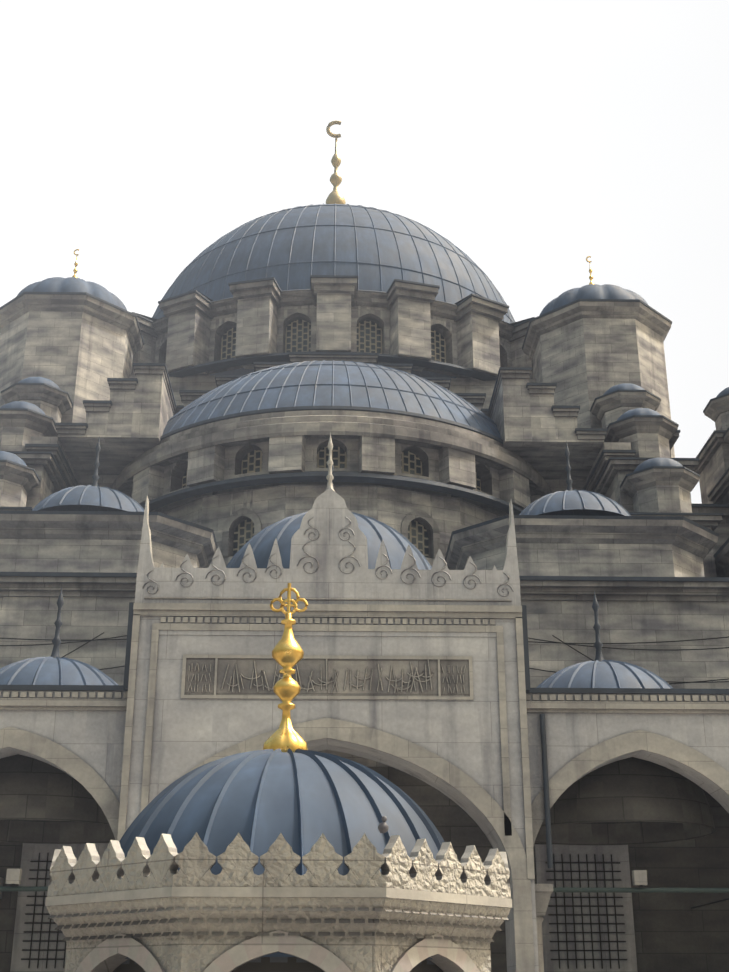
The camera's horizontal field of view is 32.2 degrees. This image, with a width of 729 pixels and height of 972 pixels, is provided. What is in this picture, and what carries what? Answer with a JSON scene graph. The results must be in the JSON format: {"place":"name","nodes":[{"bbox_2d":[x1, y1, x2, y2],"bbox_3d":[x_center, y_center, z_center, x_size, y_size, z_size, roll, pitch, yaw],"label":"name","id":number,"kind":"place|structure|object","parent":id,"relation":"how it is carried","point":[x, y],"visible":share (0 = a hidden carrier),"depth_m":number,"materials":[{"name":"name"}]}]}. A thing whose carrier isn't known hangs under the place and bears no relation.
{"place":"outdoors","nodes":[
{"label":"outdoors","id":0,"kind":"place"},
{"bbox_2d":[117,432,538,971],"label":"portal block","id":1,"kind":"structure","parent":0,"point":[409,668],"depth_m":22.24,"materials":[{"name":"grey stone"}]},
{"bbox_2d":[0,0,728,503],"bbox_3d":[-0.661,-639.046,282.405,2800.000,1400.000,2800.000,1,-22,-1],"label":"sky","id":2,"kind":"structure","parent":0,"point":[528,156],"depth_m":1344.46,"materials":[{"name":"white"}]},
{"label":"ground","id":3,"kind":"structure","parent":0,"visible":0},
{"bbox_2d":[45,749,511,971],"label":"sadirvan","id":4,"kind":"object","parent":3,"relation":"on","point":[271,860],"visible":1,"depth_m":8.35,"materials":[{"name":"stone"}]},
{"bbox_2d":[263,583,307,752],"bbox_3d":[-0.618,1.483,10.130,0.356,1.470,0.356,1,-22,-1],"label":"finial","id":5,"kind":"object","parent":4,"relation":"on","point":[287,653],"visible":0.85,"depth_m":10.06,"materials":[{"name":"gold metal"}]},
{"bbox_2d":[378,816,388,832],"bbox_3d":[0.121,2.195,8.174,0.070,0.105,0.170,1,-22,-1],"label":"pigeon","id":6,"kind":"object","parent":4,"relation":"on","point":[383,827],"visible":1,"depth_m":8.11,"materials":[{"name":"grey"}]},
{"bbox_2d":[226,465,431,569],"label":"small dome","id":7,"kind":"structure","parent":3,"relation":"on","point":[373,530],"depth_m":24.99,"materials":[{"name":"metal"}]},
{"bbox_2d":[0,587,728,971],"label":"portico","id":8,"kind":"structure","parent":3,"relation":"on","point":[624,753],"depth_m":22.35,"materials":[{"name":"grey stone"}]},
{"bbox_2d":[0,504,728,971],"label":"mosque wall","id":9,"kind":"structure","parent":3,"relation":"on","point":[674,932],"depth_m":28.18,"materials":[{"name":"stone"}]},
{"bbox_2d":[0,377,72,510],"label":"turrets","id":10,"kind":"object","parent":9,"relation":"on","point":[34,406],"visible":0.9,"depth_m":37.79,"materials":[{"name":"stone"}]},
{"bbox_2d":[0,249,143,422],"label":"corner turret","id":11,"kind":"object","parent":9,"relation":"on","point":[77,339],"visible":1,"depth_m":42.91,"materials":[{"name":"stone"}]},
{"bbox_2d":[0,439,217,572],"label":"small domed roof","id":12,"kind":"structure","parent":9,"relation":"on","point":[94,527],"depth_m":31.84,"materials":[{"name":"stone"}]},
{"bbox_2d":[0,843,637,971],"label":"grilled windows","id":13,"kind":"structure","parent":9,"relation":"attached to","point":[588,932],"depth_m":25.98,"materials":[{"name":"grey metal"}]},
{"bbox_2d":[25,352,635,515],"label":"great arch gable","id":14,"kind":"structure","parent":9,"relation":"on","point":[125,424],"depth_m":38.63,"materials":[{"name":"stone"}]},
{"bbox_2d":[131,275,534,380],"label":"drum","id":15,"kind":"object","parent":14,"relation":"on","point":[418,326],"visible":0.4,"depth_m":45.05,"materials":[{"name":"stone"}]},
{"bbox_2d":[152,120,514,377],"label":"dome","id":16,"kind":"structure","parent":15,"relation":"on","point":[371,248],"depth_m":49.30,"materials":[{"name":"blue"}]},
{"bbox_2d":[110,410,551,565],"bbox_3d":[-1.022,2.941,38.575,14.897,7.840,8.744,1,-22,-1],"label":"half-dome drum","id":17,"kind":"object","parent":9,"relation":"on","point":[368,447],"visible":0.44,"depth_m":36.31,"materials":[{"name":"grey stone"}]},
{"bbox_2d":[161,360,502,443],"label":"half dome","id":18,"kind":"structure","parent":17,"relation":"on","point":[333,385],"depth_m":37.88,"materials":[{"name":"metal"}]},
{"bbox_2d":[0,632,728,683],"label":"cables","id":19,"kind":"object","parent":9,"relation":"attached to","point":[675,682],"visible":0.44,"depth_m":28.06,"materials":[{"name":"grey metal"}]},
{"bbox_2d":[445,440,718,576],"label":"small domed roof","id":20,"kind":"structure","parent":9,"relation":"on","point":[569,531],"depth_m":32.16,"materials":[{"name":"stone"}]},
{"bbox_2d":[522,256,674,457],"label":"corner turret","id":21,"kind":"object","parent":9,"relation":"on","point":[584,347],"visible":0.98,"depth_m":43.35,"materials":[{"name":"stone"}]},
{"bbox_2d":[590,383,723,576],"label":"turrets","id":22,"kind":"object","parent":9,"relation":"on","point":[651,477],"visible":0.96,"depth_m":37.49,"materials":[{"name":"stone"}]},
{"bbox_2d":[694,387,728,503],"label":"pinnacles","id":23,"kind":"object","parent":9,"relation":"on","point":[712,469],"visible":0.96,"depth_m":40.61,"materials":[{"name":"stone"}]},
{"bbox_2d":[713,538,728,576],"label":"side dome","id":24,"kind":"structure","parent":9,"relation":"on","point":[721,555],"depth_m":34.59,"materials":[{"name":"metal"}]}
]}

